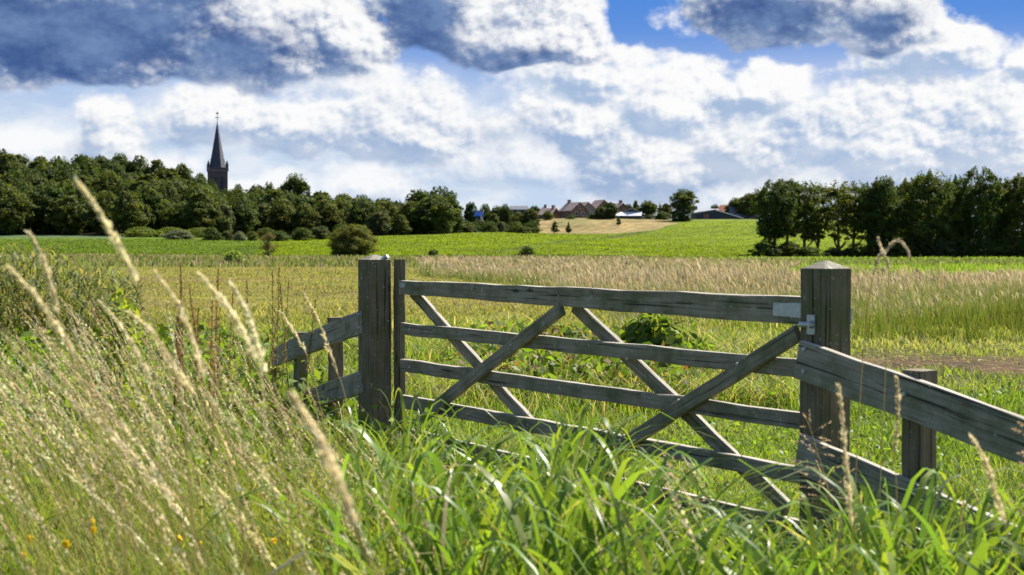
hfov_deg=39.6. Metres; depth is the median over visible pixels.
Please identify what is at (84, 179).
woodland tree
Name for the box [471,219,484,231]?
bush
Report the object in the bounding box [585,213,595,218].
bush
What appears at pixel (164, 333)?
tall weeds
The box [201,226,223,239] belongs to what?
bush
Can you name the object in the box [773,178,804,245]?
tall tree
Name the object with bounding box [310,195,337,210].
woodland tree
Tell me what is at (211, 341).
dock plant
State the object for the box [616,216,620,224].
young tree
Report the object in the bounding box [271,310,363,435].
wing fence
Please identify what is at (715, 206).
tree
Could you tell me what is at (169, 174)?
woodland tree
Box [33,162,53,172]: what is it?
woodland tree
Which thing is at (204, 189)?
woodland tree
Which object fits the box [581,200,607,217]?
house
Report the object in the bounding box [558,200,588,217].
house
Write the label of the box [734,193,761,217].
tree
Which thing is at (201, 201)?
woodland tree
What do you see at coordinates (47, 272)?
grass stalk
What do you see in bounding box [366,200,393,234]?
woodland tree
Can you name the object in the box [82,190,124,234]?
woodland tree
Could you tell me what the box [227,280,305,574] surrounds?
grass stalk
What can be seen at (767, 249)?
bush
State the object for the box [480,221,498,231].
bush
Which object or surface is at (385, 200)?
woodland tree
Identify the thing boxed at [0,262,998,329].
mown meadow
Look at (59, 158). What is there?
woodland tree
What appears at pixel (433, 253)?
shrub
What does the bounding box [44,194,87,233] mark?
woodland tree
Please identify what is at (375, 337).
gate post
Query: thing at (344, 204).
woodland tree
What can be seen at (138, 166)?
woodland tree
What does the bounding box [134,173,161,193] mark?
woodland tree
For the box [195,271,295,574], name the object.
grass stalk
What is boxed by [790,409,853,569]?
grass panicle
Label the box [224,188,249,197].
woodland tree
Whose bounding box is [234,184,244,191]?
churchyard tree
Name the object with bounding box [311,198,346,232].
woodland tree
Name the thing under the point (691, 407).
field gate
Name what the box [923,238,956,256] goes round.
bush
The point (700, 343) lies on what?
bramble
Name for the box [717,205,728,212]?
house
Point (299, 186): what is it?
skyline tree
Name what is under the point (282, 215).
woodland tree
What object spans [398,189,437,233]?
tree
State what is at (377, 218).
tree
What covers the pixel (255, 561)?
foreground grass
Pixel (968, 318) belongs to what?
rushes
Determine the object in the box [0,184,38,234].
woodland tree
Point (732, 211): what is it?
house
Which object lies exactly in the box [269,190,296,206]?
woodland tree
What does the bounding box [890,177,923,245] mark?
tall tree
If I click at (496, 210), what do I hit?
tree
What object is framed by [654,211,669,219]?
bush
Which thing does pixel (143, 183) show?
woodland tree
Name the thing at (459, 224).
tree
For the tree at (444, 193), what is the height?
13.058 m
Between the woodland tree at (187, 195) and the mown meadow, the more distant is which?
the woodland tree at (187, 195)
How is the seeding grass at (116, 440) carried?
on the ground at (588, 226)
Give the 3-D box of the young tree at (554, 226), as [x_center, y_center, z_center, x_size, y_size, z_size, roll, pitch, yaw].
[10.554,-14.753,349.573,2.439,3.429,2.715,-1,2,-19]
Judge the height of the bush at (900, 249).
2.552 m
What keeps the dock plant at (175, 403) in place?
on the ground at (588, 226)
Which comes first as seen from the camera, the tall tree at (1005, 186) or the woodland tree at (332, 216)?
the tall tree at (1005, 186)
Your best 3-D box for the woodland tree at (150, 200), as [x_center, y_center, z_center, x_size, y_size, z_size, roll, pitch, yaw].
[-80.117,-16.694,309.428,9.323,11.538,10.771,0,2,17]
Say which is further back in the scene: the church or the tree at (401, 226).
the church
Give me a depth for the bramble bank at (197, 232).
290.10 m
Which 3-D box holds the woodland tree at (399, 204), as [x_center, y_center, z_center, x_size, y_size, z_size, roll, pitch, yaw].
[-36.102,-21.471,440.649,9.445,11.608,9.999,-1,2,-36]
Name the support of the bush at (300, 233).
on the ground at (588, 226)
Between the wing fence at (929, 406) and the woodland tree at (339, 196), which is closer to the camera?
the wing fence at (929, 406)
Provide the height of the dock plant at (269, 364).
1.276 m
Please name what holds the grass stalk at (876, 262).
on the ground at (588, 226)
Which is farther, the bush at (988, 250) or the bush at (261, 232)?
the bush at (261, 232)
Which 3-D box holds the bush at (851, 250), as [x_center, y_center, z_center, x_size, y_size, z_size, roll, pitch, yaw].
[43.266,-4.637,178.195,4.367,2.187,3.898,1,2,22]
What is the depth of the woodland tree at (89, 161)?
444.69 m
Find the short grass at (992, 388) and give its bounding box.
[0,302,1023,574]
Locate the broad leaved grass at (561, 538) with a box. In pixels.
[129,386,1023,574]
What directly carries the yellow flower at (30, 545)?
on the ground at (588, 226)
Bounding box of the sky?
[0,0,1023,229]
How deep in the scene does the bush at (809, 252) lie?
176.25 m
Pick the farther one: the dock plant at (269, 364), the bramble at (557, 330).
the bramble at (557, 330)
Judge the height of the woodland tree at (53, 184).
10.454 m
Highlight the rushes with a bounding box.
[850,284,1023,342]
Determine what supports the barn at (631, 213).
on the ground at (588, 226)
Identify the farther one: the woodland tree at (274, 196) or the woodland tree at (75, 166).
the woodland tree at (75, 166)
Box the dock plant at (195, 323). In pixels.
[143,284,283,445]
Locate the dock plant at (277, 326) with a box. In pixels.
[223,262,334,436]
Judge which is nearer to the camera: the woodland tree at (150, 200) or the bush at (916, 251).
the bush at (916, 251)
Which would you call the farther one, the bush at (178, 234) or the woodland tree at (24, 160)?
the woodland tree at (24, 160)
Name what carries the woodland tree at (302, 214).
on the ground at (588, 226)
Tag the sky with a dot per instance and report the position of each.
(539, 103)
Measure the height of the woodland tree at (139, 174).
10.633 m
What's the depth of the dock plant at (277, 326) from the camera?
9.67 m
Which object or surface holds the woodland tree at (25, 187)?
on the ground at (588, 226)
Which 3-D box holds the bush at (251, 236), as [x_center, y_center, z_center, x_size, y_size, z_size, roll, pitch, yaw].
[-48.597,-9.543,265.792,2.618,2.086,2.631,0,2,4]
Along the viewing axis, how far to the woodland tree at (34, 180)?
354.71 m
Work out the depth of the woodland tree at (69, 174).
381.27 m
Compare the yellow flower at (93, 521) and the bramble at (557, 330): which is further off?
the bramble at (557, 330)
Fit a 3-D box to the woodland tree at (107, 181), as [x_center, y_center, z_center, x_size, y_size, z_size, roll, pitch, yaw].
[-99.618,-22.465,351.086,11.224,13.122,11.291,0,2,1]
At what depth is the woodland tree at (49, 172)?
386.30 m
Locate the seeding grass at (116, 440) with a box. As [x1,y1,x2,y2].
[0,290,861,574]
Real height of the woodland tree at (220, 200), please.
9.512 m
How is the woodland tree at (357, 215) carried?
on the ground at (588, 226)
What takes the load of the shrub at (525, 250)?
on the ground at (588, 226)
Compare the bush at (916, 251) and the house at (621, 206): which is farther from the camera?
the house at (621, 206)
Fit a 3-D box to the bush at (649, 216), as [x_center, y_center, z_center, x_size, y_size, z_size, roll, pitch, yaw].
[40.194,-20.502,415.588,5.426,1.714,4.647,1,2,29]
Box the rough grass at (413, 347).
[233,310,800,426]
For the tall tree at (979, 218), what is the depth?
177.19 m
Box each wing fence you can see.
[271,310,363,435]
[794,340,1023,571]
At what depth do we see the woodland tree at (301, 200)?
348.34 m
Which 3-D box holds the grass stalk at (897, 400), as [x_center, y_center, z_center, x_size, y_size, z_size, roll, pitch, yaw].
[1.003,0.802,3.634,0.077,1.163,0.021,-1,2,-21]
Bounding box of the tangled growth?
[450,320,799,410]
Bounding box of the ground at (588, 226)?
[0,218,1023,574]
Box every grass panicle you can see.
[659,453,713,537]
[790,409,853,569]
[1007,422,1023,516]
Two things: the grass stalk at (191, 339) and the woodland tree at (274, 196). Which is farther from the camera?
the woodland tree at (274, 196)
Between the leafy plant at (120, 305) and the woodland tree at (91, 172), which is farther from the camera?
the woodland tree at (91, 172)
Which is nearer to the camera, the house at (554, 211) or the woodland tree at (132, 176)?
the woodland tree at (132, 176)
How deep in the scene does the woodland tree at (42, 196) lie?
305.44 m
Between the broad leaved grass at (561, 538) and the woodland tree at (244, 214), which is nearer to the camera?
the broad leaved grass at (561, 538)
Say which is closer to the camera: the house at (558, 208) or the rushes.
the rushes
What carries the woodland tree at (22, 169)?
on the ground at (588, 226)
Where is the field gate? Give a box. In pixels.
[393,259,800,538]
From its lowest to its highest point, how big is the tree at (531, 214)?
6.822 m
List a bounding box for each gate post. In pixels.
[358,254,391,449]
[798,261,851,564]
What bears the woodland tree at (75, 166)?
on the ground at (588, 226)
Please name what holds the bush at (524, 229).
on the ground at (588, 226)
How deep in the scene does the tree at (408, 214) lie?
328.38 m
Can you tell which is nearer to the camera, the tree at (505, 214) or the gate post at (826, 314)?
the gate post at (826, 314)
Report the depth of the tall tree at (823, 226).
189.02 m
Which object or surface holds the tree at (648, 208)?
on the ground at (588, 226)
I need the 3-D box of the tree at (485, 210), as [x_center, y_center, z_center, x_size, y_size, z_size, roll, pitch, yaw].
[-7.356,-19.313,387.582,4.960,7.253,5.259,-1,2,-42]
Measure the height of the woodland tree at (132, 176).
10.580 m
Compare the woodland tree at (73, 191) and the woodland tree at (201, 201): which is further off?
the woodland tree at (73, 191)
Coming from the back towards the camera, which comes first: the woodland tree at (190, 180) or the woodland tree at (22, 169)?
the woodland tree at (190, 180)
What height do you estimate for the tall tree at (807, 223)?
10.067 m
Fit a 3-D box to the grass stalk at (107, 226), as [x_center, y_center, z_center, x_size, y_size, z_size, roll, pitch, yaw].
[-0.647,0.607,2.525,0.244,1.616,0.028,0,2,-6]
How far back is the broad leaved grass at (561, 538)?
4.21 m
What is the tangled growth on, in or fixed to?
on the ground at (588, 226)
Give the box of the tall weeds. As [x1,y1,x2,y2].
[0,320,408,524]
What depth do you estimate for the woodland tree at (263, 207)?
336.71 m
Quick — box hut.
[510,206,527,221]
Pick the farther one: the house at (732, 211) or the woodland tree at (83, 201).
the house at (732, 211)
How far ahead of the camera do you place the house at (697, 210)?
435.07 m
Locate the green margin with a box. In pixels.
[679,254,1023,277]
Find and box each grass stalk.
[5,264,128,574]
[24,230,107,574]
[74,175,195,574]
[97,300,199,574]
[125,310,245,565]
[153,269,247,574]
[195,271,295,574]
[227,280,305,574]
[278,310,343,573]
[287,390,375,574]
[302,293,370,561]
[836,382,853,574]
[854,238,910,571]
[877,236,890,522]
[893,375,901,574]
[969,433,1011,574]
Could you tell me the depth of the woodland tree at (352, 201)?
357.90 m
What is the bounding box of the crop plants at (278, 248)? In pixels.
[0,221,866,258]
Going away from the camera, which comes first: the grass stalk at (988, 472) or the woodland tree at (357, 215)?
the grass stalk at (988, 472)
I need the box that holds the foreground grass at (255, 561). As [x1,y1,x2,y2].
[0,380,1023,574]
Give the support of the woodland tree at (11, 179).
on the ground at (588, 226)
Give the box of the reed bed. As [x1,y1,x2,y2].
[0,240,159,347]
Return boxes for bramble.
[520,323,599,360]
[618,313,696,371]
[686,338,718,351]
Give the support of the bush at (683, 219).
on the ground at (588, 226)
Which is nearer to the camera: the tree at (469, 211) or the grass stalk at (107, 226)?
the grass stalk at (107, 226)
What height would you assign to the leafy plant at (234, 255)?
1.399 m
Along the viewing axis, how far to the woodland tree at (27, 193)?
324.23 m
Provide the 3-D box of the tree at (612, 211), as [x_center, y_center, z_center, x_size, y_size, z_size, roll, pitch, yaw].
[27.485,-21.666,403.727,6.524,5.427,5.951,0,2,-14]
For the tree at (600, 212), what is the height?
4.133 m
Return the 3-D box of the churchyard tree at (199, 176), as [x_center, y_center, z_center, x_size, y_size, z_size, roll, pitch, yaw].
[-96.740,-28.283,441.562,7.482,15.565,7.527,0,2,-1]
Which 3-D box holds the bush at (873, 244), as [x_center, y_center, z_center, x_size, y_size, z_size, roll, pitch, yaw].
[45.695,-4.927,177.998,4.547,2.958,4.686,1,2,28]
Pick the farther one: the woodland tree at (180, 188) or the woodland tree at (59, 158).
the woodland tree at (59, 158)
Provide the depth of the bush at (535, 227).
342.89 m
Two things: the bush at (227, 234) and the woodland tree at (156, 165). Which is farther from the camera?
the woodland tree at (156, 165)
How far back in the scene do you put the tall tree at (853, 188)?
191.04 m
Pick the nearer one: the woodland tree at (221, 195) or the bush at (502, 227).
the bush at (502, 227)
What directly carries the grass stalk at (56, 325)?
on the ground at (588, 226)
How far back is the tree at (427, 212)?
322.88 m
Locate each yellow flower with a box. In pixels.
[20,551,26,563]
[26,535,33,573]
[62,540,70,573]
[88,517,94,565]
[91,526,96,572]
[176,535,181,574]
[271,538,276,553]
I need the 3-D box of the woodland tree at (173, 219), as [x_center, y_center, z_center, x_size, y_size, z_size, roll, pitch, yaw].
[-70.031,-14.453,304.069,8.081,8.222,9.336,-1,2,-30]
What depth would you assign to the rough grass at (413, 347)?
14.72 m
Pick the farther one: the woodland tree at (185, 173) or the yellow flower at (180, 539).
the woodland tree at (185, 173)
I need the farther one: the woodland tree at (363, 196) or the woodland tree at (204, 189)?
the woodland tree at (363, 196)
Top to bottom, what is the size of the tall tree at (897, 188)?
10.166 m
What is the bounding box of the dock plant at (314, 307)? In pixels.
[274,284,322,420]
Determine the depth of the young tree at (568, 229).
347.42 m
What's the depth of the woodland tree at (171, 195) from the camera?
323.70 m
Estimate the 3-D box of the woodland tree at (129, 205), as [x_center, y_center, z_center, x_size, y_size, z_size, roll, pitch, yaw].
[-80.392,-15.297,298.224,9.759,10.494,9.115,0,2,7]
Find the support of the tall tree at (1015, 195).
on the ground at (588, 226)
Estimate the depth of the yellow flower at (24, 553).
4.42 m
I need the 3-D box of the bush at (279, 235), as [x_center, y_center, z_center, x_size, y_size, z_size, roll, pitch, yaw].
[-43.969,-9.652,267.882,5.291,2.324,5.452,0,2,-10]
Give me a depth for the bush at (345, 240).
156.43 m
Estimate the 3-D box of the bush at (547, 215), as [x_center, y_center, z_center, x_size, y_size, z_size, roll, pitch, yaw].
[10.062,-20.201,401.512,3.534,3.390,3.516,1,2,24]
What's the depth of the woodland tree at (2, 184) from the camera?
323.71 m
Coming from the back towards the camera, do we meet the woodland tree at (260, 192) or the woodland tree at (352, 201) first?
the woodland tree at (260, 192)
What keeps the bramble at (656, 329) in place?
on the ground at (588, 226)
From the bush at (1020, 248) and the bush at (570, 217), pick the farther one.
the bush at (570, 217)
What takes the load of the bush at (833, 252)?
on the ground at (588, 226)
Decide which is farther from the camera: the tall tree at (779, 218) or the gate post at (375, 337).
the tall tree at (779, 218)
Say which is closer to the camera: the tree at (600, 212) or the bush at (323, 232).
the bush at (323, 232)
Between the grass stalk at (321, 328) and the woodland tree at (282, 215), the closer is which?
the grass stalk at (321, 328)
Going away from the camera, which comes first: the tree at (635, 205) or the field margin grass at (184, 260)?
the field margin grass at (184, 260)
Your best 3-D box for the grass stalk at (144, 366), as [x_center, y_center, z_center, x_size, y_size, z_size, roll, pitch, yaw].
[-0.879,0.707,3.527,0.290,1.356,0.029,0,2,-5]
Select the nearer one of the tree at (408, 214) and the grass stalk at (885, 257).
the grass stalk at (885, 257)
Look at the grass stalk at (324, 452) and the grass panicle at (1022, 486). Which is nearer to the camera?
the grass stalk at (324, 452)
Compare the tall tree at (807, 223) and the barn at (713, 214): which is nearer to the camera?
the tall tree at (807, 223)
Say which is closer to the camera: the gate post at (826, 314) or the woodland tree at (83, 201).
the gate post at (826, 314)
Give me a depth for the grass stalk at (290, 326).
4.91 m
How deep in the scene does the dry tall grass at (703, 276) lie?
41.12 m
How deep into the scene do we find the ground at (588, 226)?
78.15 m
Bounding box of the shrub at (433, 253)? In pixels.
[428,249,439,255]
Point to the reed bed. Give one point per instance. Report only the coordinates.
(16, 296)
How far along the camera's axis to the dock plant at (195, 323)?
8.80 m
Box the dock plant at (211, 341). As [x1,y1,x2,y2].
[134,268,302,461]
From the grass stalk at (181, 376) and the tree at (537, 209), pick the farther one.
the tree at (537, 209)
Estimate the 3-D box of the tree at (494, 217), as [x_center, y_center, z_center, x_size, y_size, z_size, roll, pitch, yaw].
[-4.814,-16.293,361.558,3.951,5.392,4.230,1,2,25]
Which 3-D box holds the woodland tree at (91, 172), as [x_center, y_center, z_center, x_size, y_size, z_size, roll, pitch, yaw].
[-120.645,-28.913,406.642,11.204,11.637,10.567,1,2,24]
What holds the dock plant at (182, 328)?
on the ground at (588, 226)
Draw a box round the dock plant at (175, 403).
[100,280,206,448]
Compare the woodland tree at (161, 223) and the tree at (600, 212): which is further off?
the tree at (600, 212)
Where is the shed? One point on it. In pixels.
(478, 215)
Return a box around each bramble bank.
[120,226,163,236]
[149,227,193,234]
[185,227,209,237]
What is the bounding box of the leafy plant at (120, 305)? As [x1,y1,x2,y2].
[88,282,151,429]
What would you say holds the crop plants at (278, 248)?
on the ground at (588, 226)
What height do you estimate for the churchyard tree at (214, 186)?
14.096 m
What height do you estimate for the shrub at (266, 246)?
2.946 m
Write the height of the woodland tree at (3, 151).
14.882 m
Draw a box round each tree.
[0,148,7,158]
[0,153,23,174]
[0,170,24,185]
[0,180,21,193]
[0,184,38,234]
[8,163,31,178]
[12,181,33,193]
[13,154,31,166]
[20,173,50,187]
[22,184,46,206]
[24,168,46,177]
[25,185,65,232]
[26,160,43,171]
[31,155,49,164]
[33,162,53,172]
[38,166,62,183]
[44,180,58,187]
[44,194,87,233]
[47,179,81,205]
[49,159,66,169]
[49,165,80,182]
[50,155,68,164]
[57,161,80,177]
[69,186,97,203]
[70,154,87,163]
[73,175,94,188]
[73,193,97,231]
[78,156,102,172]
[79,166,99,177]
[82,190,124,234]
[88,171,124,192]
[93,154,107,165]
[100,159,129,177]
[104,189,150,234]
[109,180,136,197]
[110,152,131,172]
[122,172,144,180]
[126,155,150,174]
[126,184,168,231]
[129,180,170,225]
[131,171,143,175]
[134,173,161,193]
[145,159,164,176]
[148,199,174,230]
[154,166,187,182]
[156,182,181,206]
[160,178,186,195]
[163,201,198,229]
[175,162,195,182]
[176,185,207,208]
[179,191,224,228]
[183,177,220,193]
[183,183,218,200]
[193,172,207,184]
[197,201,235,236]
[208,179,218,190]
[212,192,226,198]
[212,196,230,204]
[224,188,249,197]
[224,194,259,233]
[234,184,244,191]
[241,196,262,232]
[244,184,263,194]
[248,193,262,206]
[250,202,271,232]
[252,189,266,200]
[253,188,287,228]
[263,181,274,190]
[264,198,298,234]
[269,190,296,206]
[277,173,311,197]
[290,196,315,231]
[290,202,322,231]
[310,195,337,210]
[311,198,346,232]
[313,190,330,198]
[327,198,352,228]
[332,192,349,201]
[345,198,377,228]
[346,198,358,214]
[356,194,373,202]
[364,209,391,235]
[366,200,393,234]
[375,197,393,204]
[383,201,397,234]
[389,214,411,234]
[394,200,403,206]
[395,200,419,234]
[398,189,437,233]
[407,194,462,234]
[429,186,462,216]
[440,196,465,232]
[463,202,477,222]
[478,204,491,223]
[486,213,498,226]
[490,205,500,219]
[497,204,513,224]
[508,212,527,226]
[523,208,540,226]
[530,205,540,218]
[550,221,559,232]
[565,221,571,232]
[594,206,606,218]
[602,202,619,218]
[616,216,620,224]
[633,200,639,207]
[635,200,657,217]
[659,203,672,215]
[666,188,698,214]
[711,204,718,208]
[724,197,742,212]
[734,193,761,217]
[747,179,798,242]
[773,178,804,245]
[785,180,823,247]
[802,182,834,248]
[818,180,858,251]
[832,180,866,247]
[849,182,889,244]
[859,175,911,244]
[886,184,912,250]
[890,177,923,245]
[900,169,963,249]
[936,174,973,253]
[949,166,1009,246]
[988,177,1022,238]
[997,172,1023,244]
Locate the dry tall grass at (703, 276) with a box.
[416,252,1023,330]
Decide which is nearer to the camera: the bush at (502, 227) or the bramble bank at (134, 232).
the bramble bank at (134, 232)
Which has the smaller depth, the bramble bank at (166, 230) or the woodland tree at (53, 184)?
the bramble bank at (166, 230)
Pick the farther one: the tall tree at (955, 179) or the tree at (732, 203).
the tree at (732, 203)
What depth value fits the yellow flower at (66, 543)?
4.42 m
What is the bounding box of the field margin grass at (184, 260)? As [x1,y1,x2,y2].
[0,252,1023,266]
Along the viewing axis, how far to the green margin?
94.96 m
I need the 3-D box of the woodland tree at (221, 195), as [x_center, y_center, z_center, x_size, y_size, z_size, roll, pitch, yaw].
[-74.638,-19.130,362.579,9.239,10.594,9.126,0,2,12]
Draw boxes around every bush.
[158,229,194,238]
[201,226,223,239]
[220,230,233,239]
[232,231,246,240]
[245,231,259,240]
[255,227,275,238]
[266,230,292,240]
[288,227,314,240]
[309,225,332,239]
[325,224,382,255]
[331,223,346,232]
[459,219,475,231]
[460,225,477,232]
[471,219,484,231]
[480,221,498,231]
[496,221,508,231]
[505,221,522,232]
[515,226,532,232]
[525,220,541,232]
[541,210,553,219]
[565,214,575,218]
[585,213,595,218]
[643,214,656,218]
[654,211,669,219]
[669,208,692,221]
[673,215,691,221]
[747,239,784,256]
[775,241,804,256]
[796,246,822,256]
[821,247,847,256]
[843,242,873,256]
[861,236,893,256]
[883,241,914,256]
[900,236,935,256]
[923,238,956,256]
[943,235,980,257]
[962,237,1005,257]
[989,236,1023,257]
[1004,239,1023,257]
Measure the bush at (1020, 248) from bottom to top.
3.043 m
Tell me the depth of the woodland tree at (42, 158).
467.87 m
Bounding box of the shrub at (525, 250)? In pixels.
[518,246,534,255]
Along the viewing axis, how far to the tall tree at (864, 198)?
181.42 m
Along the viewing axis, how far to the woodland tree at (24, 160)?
467.89 m
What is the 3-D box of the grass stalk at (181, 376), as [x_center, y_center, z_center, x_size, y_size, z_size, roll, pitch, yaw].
[-0.740,0.721,3.326,0.326,1.340,0.034,0,2,-4]
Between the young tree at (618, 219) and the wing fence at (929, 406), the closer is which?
the wing fence at (929, 406)
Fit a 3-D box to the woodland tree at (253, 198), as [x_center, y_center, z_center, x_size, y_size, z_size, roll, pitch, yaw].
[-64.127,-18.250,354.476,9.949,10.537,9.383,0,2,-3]
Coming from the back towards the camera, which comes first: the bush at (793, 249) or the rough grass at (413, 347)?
the bush at (793, 249)
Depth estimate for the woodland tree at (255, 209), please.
330.25 m
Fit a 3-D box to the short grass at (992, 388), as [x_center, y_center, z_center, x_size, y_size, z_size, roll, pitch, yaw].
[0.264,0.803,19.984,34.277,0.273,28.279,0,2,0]
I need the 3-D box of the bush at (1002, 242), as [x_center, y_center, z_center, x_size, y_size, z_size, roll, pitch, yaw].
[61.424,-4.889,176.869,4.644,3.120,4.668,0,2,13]
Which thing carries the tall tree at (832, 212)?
on the ground at (588, 226)
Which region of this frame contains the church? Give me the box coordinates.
[207,112,228,190]
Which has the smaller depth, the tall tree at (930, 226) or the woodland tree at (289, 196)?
the tall tree at (930, 226)
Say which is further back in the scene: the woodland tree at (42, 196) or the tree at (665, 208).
the tree at (665, 208)
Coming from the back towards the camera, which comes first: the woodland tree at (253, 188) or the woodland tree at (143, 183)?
the woodland tree at (253, 188)
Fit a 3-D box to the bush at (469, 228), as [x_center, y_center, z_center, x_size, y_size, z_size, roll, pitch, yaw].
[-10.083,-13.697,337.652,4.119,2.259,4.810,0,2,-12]
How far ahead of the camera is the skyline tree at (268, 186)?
413.49 m
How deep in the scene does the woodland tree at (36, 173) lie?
382.79 m
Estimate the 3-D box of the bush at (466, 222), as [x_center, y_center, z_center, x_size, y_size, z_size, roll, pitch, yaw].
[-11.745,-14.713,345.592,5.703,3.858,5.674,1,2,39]
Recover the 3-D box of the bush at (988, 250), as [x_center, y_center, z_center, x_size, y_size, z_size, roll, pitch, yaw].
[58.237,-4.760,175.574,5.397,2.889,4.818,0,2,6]
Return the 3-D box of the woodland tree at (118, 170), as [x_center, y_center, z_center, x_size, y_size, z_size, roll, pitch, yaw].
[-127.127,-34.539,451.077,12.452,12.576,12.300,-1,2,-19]
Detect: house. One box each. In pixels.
[538,205,558,218]
[540,205,561,209]
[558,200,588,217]
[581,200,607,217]
[615,200,629,217]
[692,206,718,213]
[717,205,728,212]
[728,206,760,218]
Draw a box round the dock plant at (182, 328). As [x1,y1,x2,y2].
[100,266,244,445]
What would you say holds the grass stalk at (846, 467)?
on the ground at (588, 226)
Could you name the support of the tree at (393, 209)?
on the ground at (588, 226)
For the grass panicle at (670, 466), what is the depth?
4.72 m
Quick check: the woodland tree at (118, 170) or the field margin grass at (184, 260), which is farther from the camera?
the woodland tree at (118, 170)
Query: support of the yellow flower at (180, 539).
on the ground at (588, 226)
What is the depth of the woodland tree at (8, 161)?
440.15 m
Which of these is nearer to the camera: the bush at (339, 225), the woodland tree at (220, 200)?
the bush at (339, 225)
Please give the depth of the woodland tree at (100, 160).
466.81 m
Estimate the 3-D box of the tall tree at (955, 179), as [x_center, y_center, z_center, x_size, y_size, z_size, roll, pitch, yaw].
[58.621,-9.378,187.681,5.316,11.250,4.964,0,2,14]
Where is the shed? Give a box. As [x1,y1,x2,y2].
[474,211,483,228]
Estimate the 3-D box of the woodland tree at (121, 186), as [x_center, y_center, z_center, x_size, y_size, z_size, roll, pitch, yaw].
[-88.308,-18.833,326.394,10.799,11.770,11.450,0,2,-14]
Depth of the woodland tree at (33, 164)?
435.04 m
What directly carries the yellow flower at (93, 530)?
on the ground at (588, 226)
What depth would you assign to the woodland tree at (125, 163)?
466.65 m
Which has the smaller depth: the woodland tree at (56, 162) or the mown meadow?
the mown meadow
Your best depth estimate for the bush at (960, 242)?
175.83 m
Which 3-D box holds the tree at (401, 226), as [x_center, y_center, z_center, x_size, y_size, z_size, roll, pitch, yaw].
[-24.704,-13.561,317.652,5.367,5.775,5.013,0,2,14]
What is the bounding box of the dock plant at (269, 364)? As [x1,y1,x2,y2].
[199,279,281,428]
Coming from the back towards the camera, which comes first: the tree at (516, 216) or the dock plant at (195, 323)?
the tree at (516, 216)
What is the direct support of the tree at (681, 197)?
on the ground at (588, 226)
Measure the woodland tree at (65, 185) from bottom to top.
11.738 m
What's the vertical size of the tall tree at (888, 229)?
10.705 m
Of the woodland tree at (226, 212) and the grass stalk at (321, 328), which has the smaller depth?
the grass stalk at (321, 328)
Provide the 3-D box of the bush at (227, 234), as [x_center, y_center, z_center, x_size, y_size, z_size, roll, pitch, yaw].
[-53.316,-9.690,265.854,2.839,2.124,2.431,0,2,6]
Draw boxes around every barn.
[616,208,644,218]
[690,209,742,218]
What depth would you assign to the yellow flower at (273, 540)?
4.42 m
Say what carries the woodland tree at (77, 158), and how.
on the ground at (588, 226)
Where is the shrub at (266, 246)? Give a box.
[258,233,279,255]
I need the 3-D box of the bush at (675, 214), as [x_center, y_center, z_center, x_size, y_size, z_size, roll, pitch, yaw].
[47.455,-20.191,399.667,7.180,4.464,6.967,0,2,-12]
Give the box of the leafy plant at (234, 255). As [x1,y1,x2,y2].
[222,249,245,263]
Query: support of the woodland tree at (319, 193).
on the ground at (588, 226)
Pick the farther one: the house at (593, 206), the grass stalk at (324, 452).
the house at (593, 206)
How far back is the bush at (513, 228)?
340.75 m
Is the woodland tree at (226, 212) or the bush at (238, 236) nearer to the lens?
the bush at (238, 236)
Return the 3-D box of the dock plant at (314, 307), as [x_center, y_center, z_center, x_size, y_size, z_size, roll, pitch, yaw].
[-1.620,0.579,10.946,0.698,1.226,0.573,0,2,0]

